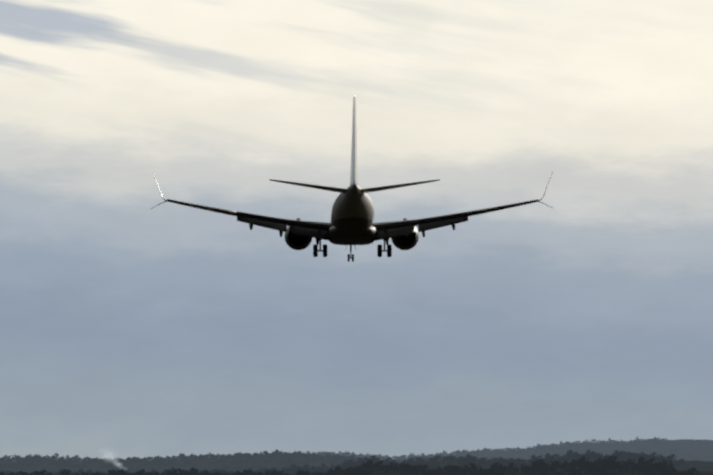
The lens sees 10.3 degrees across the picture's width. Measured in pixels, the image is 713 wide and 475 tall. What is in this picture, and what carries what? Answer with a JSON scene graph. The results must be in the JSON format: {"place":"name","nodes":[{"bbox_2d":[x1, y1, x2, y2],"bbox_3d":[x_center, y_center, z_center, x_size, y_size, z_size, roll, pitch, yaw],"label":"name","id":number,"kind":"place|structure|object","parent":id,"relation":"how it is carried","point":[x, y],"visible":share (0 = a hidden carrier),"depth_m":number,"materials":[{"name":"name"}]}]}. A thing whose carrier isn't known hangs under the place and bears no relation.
{"place":"outdoors","nodes":[
{"label":"outdoors","id":0,"kind":"place"},
{"bbox_2d":[0,456,477,473],"bbox_3d":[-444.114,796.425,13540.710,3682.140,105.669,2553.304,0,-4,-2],"label":"ridge","id":1,"kind":"structure","parent":0,"point":[203,464],"depth_m":13459.38,"materials":[{"name":"plant"}]},
{"bbox_2d":[9,455,22,461],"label":"tree","id":2,"kind":"object","parent":1,"relation":"on","point":[18,458],"visible":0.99,"depth_m":13834.57,"materials":[{"name":"green plant"}]},
{"bbox_2d":[23,456,38,461],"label":"tree","id":3,"kind":"object","parent":1,"relation":"on","point":[34,460],"visible":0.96,"depth_m":13693.94,"materials":[{"name":"green plant"}]},
{"bbox_2d":[35,458,50,461],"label":"tree","id":4,"kind":"object","parent":1,"relation":"on","point":[43,460],"visible":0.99,"depth_m":13677.85,"materials":[{"name":"green plant"}]},
{"bbox_2d":[49,467,65,471],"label":"tree","id":5,"kind":"object","parent":1,"relation":"on","point":[57,470],"visible":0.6,"depth_m":13118.73,"materials":[{"name":"green plant"}]},
{"bbox_2d":[62,455,78,459],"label":"tree","id":6,"kind":"object","parent":1,"relation":"on","point":[67,457],"visible":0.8,"depth_m":13947.47,"materials":[{"name":"green plant"}]},
{"bbox_2d":[80,458,95,461],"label":"tree","id":7,"kind":"object","parent":1,"relation":"on","point":[89,459],"visible":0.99,"depth_m":13822.57,"materials":[{"name":"green plant"}]},
{"bbox_2d":[101,464,115,467],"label":"tree","id":8,"kind":"object","parent":1,"relation":"on","point":[111,465],"visible":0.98,"depth_m":13456.87,"materials":[{"name":"green plant"}]},
{"bbox_2d":[104,459,117,463],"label":"tree","id":9,"kind":"object","parent":1,"relation":"on","point":[110,461],"visible":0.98,"depth_m":13701.60,"materials":[{"name":"green plant"}]},
{"bbox_2d":[115,459,133,462],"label":"tree","id":10,"kind":"object","parent":1,"relation":"on","point":[118,460],"visible":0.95,"depth_m":13716.54,"materials":[{"name":"green plant"}]},
{"bbox_2d":[123,467,141,472],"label":"tree","id":11,"kind":"object","parent":1,"relation":"on","point":[129,469],"visible":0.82,"depth_m":13093.61,"materials":[{"name":"green plant"}]},
{"bbox_2d":[127,458,144,462],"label":"tree","id":12,"kind":"object","parent":1,"relation":"on","point":[136,461],"visible":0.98,"depth_m":13710.05,"materials":[{"name":"green plant"}]},
{"bbox_2d":[169,456,181,461],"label":"tree","id":13,"kind":"object","parent":1,"relation":"on","point":[175,459],"visible":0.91,"depth_m":13717.77,"materials":[{"name":"green plant"}]},
{"bbox_2d":[178,454,192,457],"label":"tree","id":14,"kind":"object","parent":1,"relation":"on","point":[182,456],"visible":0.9,"depth_m":13958.14,"materials":[{"name":"green plant"}]},
{"bbox_2d":[199,454,216,459],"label":"tree","id":15,"kind":"object","parent":1,"relation":"on","point":[206,456],"visible":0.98,"depth_m":13740.47,"materials":[{"name":"green plant"}]},
{"bbox_2d":[245,453,262,458],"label":"tree","id":16,"kind":"object","parent":1,"relation":"on","point":[250,456],"visible":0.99,"depth_m":13696.68,"materials":[{"name":"green plant"}]},
{"bbox_2d":[262,453,276,458],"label":"tree","id":17,"kind":"object","parent":1,"relation":"on","point":[269,456],"visible":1,"depth_m":13727.18,"materials":[{"name":"green plant"}]},
{"bbox_2d":[273,449,289,456],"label":"tree","id":18,"kind":"object","parent":1,"relation":"on","point":[279,453],"visible":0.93,"depth_m":13850.93,"materials":[{"name":"green plant"}]},
{"bbox_2d":[286,452,301,456],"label":"tree","id":19,"kind":"object","parent":1,"relation":"on","point":[298,454],"visible":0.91,"depth_m":13880.64,"materials":[{"name":"green plant"}]},
{"bbox_2d":[300,454,315,457],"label":"tree","id":20,"kind":"object","parent":1,"relation":"on","point":[312,455],"visible":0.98,"depth_m":13740.17,"materials":[{"name":"green plant"}]},
{"bbox_2d":[151,95,553,261],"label":"airplane","id":21,"kind":"object","parent":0,"point":[352,218],"visible":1,"depth_m":351.67,"materials":[{"name":"paint"}]},
{"bbox_2d":[0,0,712,459],"label":"sky","id":22,"kind":"structure","parent":0,"point":[129,328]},
{"bbox_2d":[279,439,712,462],"bbox_3d":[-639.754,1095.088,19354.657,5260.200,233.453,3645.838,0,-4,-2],"label":"ridge","id":23,"kind":"structure","parent":0,"point":[698,450],"depth_m":19542.83,"materials":[{"name":"green plant"}]},
{"bbox_2d":[540,446,552,450],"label":"tree","id":24,"kind":"object","parent":23,"relation":"on","point":[550,448],"visible":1,"depth_m":19645.73,"materials":[{"name":"green plant"}]},
{"bbox_2d":[560,441,570,445],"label":"tree","id":25,"kind":"object","parent":23,"relation":"on","point":[567,443],"visible":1,"depth_m":19841.31,"materials":[{"name":"green plant"}]},
{"bbox_2d":[283,457,712,474],"bbox_3d":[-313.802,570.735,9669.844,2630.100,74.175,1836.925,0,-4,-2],"label":"ridge","id":26,"kind":"structure","parent":0,"point":[702,465],"depth_m":9764.89,"materials":[{"name":"green plant"}]},
{"bbox_2d":[78,469,101,474],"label":"tree","id":27,"kind":"object","parent":26,"relation":"on","point":[81,470],"visible":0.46,"depth_m":9863.46,"materials":[{"name":"green plant"}]},
{"bbox_2d":[209,469,227,473],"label":"tree","id":28,"kind":"object","parent":26,"relation":"on","point":[219,470],"visible":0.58,"depth_m":9782.89,"materials":[{"name":"green plant"}]},
{"bbox_2d":[269,467,284,472],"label":"tree","id":29,"kind":"object","parent":26,"relation":"on","point":[274,468],"visible":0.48,"depth_m":9889.72,"materials":[{"name":"green plant"}]},
{"bbox_2d":[283,469,297,473],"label":"tree","id":30,"kind":"object","parent":26,"relation":"on","point":[290,470],"visible":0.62,"depth_m":9782.08,"materials":[{"name":"green plant"}]},
{"bbox_2d":[290,464,315,471],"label":"tree","id":31,"kind":"object","parent":26,"relation":"on","point":[306,467],"visible":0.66,"depth_m":9895.26,"materials":[{"name":"green plant"}]},
{"bbox_2d":[309,463,329,471],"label":"tree","id":32,"kind":"object","parent":26,"relation":"on","point":[322,467],"visible":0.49,"depth_m":9890.47,"materials":[{"name":"green plant"}]},
{"bbox_2d":[317,467,329,472],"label":"tree","id":33,"kind":"object","parent":26,"relation":"on","point":[327,469],"visible":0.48,"depth_m":9780.66,"materials":[{"name":"green plant"}]},
{"bbox_2d":[334,464,353,468],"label":"tree","id":34,"kind":"object","parent":26,"relation":"on","point":[342,465],"visible":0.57,"depth_m":9786.17,"materials":[{"name":"green plant"}]},
{"bbox_2d":[356,455,376,464],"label":"tree","id":35,"kind":"object","parent":26,"relation":"on","point":[373,458],"visible":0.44,"depth_m":9907.86,"materials":[{"name":"green plant"}]},
{"bbox_2d":[372,457,390,461],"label":"tree","id":36,"kind":"object","parent":26,"relation":"on","point":[388,458],"visible":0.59,"depth_m":9991.65,"materials":[{"name":"green plant"}]},
{"bbox_2d":[399,458,414,464],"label":"tree","id":37,"kind":"object","parent":26,"relation":"on","point":[410,460],"visible":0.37,"depth_m":9983.84,"materials":[{"name":"green plant"}]},
{"bbox_2d":[415,457,436,465],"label":"tree","id":38,"kind":"object","parent":26,"relation":"on","point":[433,460],"visible":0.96,"depth_m":9927.54,"materials":[{"name":"green plant"}]},
{"bbox_2d":[435,455,448,460],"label":"tree","id":39,"kind":"object","parent":26,"relation":"on","point":[445,458],"visible":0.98,"depth_m":9984.11,"materials":[{"name":"green plant"}]},
{"bbox_2d":[448,455,465,461],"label":"tree","id":40,"kind":"object","parent":26,"relation":"on","point":[451,458],"visible":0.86,"depth_m":9896.80,"materials":[{"name":"green plant"}]},
{"bbox_2d":[466,454,482,464],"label":"tree","id":41,"kind":"object","parent":26,"relation":"on","point":[468,456],"visible":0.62,"depth_m":9832.59,"materials":[{"name":"green plant"}]},
{"bbox_2d":[513,458,531,465],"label":"tree","id":42,"kind":"object","parent":26,"relation":"on","point":[518,460],"visible":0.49,"depth_m":9825.98,"materials":[{"name":"green plant"}]},
{"bbox_2d":[529,457,546,462],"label":"tree","id":43,"kind":"object","parent":26,"relation":"on","point":[533,459],"visible":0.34,"depth_m":9914.77,"materials":[{"name":"green plant"}]},
{"bbox_2d":[531,455,548,459],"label":"tree","id":44,"kind":"object","parent":26,"relation":"on","point":[534,456],"visible":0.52,"depth_m":9987.23,"materials":[{"name":"green plant"}]},
{"bbox_2d":[539,459,554,462],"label":"tree","id":45,"kind":"object","parent":26,"relation":"on","point":[547,460],"visible":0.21,"depth_m":9784.21,"materials":[{"name":"green plant"}]},
{"bbox_2d":[545,453,568,459],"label":"tree","id":46,"kind":"object","parent":26,"relation":"on","point":[552,456],"visible":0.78,"depth_m":9942.83,"materials":[{"name":"green plant"}]},
{"bbox_2d":[563,450,587,458],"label":"tree","id":47,"kind":"object","parent":26,"relation":"on","point":[570,452],"visible":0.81,"depth_m":9914.30,"materials":[{"name":"green plant"}]},
{"bbox_2d":[574,453,592,458],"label":"tree","id":48,"kind":"object","parent":26,"relation":"on","point":[580,455],"visible":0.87,"depth_m":9841.74,"materials":[{"name":"green plant"}]},
{"bbox_2d":[585,449,602,458],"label":"tree","id":49,"kind":"object","parent":26,"relation":"on","point":[588,451],"visible":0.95,"depth_m":9925.86,"materials":[{"name":"green plant"}]},
{"bbox_2d":[589,452,608,458],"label":"tree","id":50,"kind":"object","parent":26,"relation":"on","point":[594,456],"visible":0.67,"depth_m":9841.35,"materials":[{"name":"green plant"}]},
{"bbox_2d":[611,451,630,458],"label":"tree","id":51,"kind":"object","parent":26,"relation":"on","point":[622,453],"visible":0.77,"depth_m":9941.64,"materials":[{"name":"green plant"}]},
{"bbox_2d":[615,450,635,457],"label":"tree","id":52,"kind":"object","parent":26,"relation":"on","point":[624,455],"visible":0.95,"depth_m":9992.10,"materials":[{"name":"green plant"}]},
{"bbox_2d":[635,452,656,457],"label":"tree","id":53,"kind":"object","parent":26,"relation":"on","point":[648,455],"visible":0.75,"depth_m":9938.39,"materials":[{"name":"green plant"}]},
{"bbox_2d":[654,454,675,460],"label":"tree","id":54,"kind":"object","parent":26,"relation":"on","point":[669,457],"visible":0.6,"depth_m":9842.09,"materials":[{"name":"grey plant"}]},
{"bbox_2d":[662,459,685,465],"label":"tree","id":55,"kind":"object","parent":26,"relation":"on","point":[680,461],"visible":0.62,"depth_m":9677.96,"materials":[{"name":"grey plant"}]},
{"bbox_2d":[372,469,712,474],"bbox_3d":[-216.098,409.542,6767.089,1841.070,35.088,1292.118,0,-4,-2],"label":"ground","id":56,"kind":"structure","parent":0,"point":[564,472],"depth_m":6811.55,"materials":[{"name":"green plant"}]},
{"bbox_2d":[8,472,29,474],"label":"tree","id":57,"kind":"object","parent":56,"relation":"on","point":[24,473],"visible":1,"depth_m":6839.15,"materials":[{"name":"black plant"}]},
{"bbox_2d":[12,471,39,474],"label":"tree","id":58,"kind":"object","parent":56,"relation":"on","point":[20,472],"visible":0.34,"depth_m":7034.75,"materials":[{"name":"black plant"}]},
{"bbox_2d":[37,469,50,474],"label":"tree","id":59,"kind":"object","parent":56,"relation":"on","point":[42,472],"visible":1,"depth_m":6746.98,"materials":[{"name":"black plant"}]},
{"bbox_2d":[60,469,93,474],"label":"tree","id":60,"kind":"object","parent":56,"relation":"on","point":[66,471],"visible":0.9,"depth_m":7047.01,"materials":[{"name":"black plant"}]},
{"bbox_2d":[84,469,118,474],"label":"tree","id":61,"kind":"object","parent":56,"relation":"on","point":[112,472],"visible":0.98,"depth_m":6813.17,"materials":[{"name":"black plant"}]},
{"bbox_2d":[117,470,126,474],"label":"tree","id":62,"kind":"object","parent":56,"relation":"on","point":[121,472],"visible":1,"depth_m":6541.03,"materials":[{"name":"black plant"}]},
{"bbox_2d":[120,470,150,474],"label":"tree","id":63,"kind":"object","parent":56,"relation":"on","point":[139,472],"visible":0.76,"depth_m":6842.51,"materials":[{"name":"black plant"}]},
{"bbox_2d":[147,469,178,474],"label":"tree","id":64,"kind":"object","parent":56,"relation":"on","point":[175,470],"visible":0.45,"depth_m":6936.69,"materials":[{"name":"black plant"}]},
{"bbox_2d":[161,468,195,474],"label":"tree","id":65,"kind":"object","parent":56,"relation":"on","point":[191,469],"visible":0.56,"depth_m":7025.34,"materials":[{"name":"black plant"}]},
{"bbox_2d":[179,470,208,474],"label":"tree","id":66,"kind":"object","parent":56,"relation":"on","point":[203,472],"visible":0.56,"depth_m":7024.38,"materials":[{"name":"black plant"}]},
{"bbox_2d":[188,472,216,474],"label":"tree","id":67,"kind":"object","parent":56,"relation":"on","point":[189,473],"visible":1,"depth_m":6728.17,"materials":[{"name":"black plant"}]},
{"bbox_2d":[231,472,261,474],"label":"tree","id":68,"kind":"object","parent":56,"relation":"on","point":[258,473],"visible":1,"depth_m":6730.48,"materials":[{"name":"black plant"}]},
{"bbox_2d":[244,470,279,474],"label":"tree","id":69,"kind":"object","parent":56,"relation":"on","point":[249,472],"visible":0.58,"depth_m":7002.04,"materials":[{"name":"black plant"}]},
{"bbox_2d":[266,470,279,474],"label":"tree","id":70,"kind":"object","parent":56,"relation":"on","point":[274,472],"visible":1,"depth_m":6730.04,"materials":[{"name":"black plant"}]},
{"bbox_2d":[297,470,325,474],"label":"tree","id":71,"kind":"object","parent":56,"relation":"on","point":[299,472],"visible":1,"depth_m":6763.65,"materials":[{"name":"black plant"}]},
{"bbox_2d":[328,468,335,474],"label":"tree","id":72,"kind":"object","parent":56,"relation":"on","point":[331,471],"visible":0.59,"depth_m":6864.12,"materials":[{"name":"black plant"}]},
{"bbox_2d":[366,459,398,472],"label":"tree","id":73,"kind":"object","parent":56,"relation":"on","point":[369,464],"visible":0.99,"depth_m":6842.27,"materials":[{"name":"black plant"}]},
{"bbox_2d":[423,466,460,474],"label":"tree","id":74,"kind":"object","parent":56,"relation":"on","point":[452,471],"visible":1,"depth_m":6746.02,"materials":[{"name":"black plant"}]},
{"bbox_2d":[452,462,482,474],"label":"tree","id":75,"kind":"object","parent":56,"relation":"on","point":[471,471],"visible":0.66,"depth_m":6839.29,"materials":[{"name":"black plant"}]},
{"bbox_2d":[489,462,513,472],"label":"tree","id":76,"kind":"object","parent":56,"relation":"on","point":[495,465],"visible":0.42,"depth_m":7000.95,"materials":[{"name":"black plant"}]},
{"bbox_2d":[514,462,538,470],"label":"tree","id":77,"kind":"object","parent":56,"relation":"on","point":[522,465],"visible":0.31,"depth_m":7010.04,"materials":[{"name":"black plant"}]},
{"bbox_2d":[520,459,546,472],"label":"tree","id":78,"kind":"object","parent":56,"relation":"on","point":[541,462],"visible":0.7,"depth_m":6848.02,"materials":[{"name":"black plant"}]},
{"bbox_2d":[559,456,591,470],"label":"tree","id":79,"kind":"object","parent":56,"relation":"on","point":[582,461],"visible":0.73,"depth_m":6854.17,"materials":[{"name":"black plant"}]},
{"bbox_2d":[605,456,634,464],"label":"tree","id":80,"kind":"object","parent":56,"relation":"on","point":[611,457],"visible":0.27,"depth_m":7034.33,"materials":[{"name":"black plant"}]},
{"bbox_2d":[637,457,673,470],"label":"tree","id":81,"kind":"object","parent":56,"relation":"on","point":[647,463],"visible":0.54,"depth_m":6963.11,"materials":[{"name":"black plant"}]},
{"bbox_2d":[658,467,698,474],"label":"tree","id":82,"kind":"object","parent":56,"relation":"on","point":[689,472],"visible":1,"depth_m":6564.78,"materials":[{"name":"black plant"}]}
]}

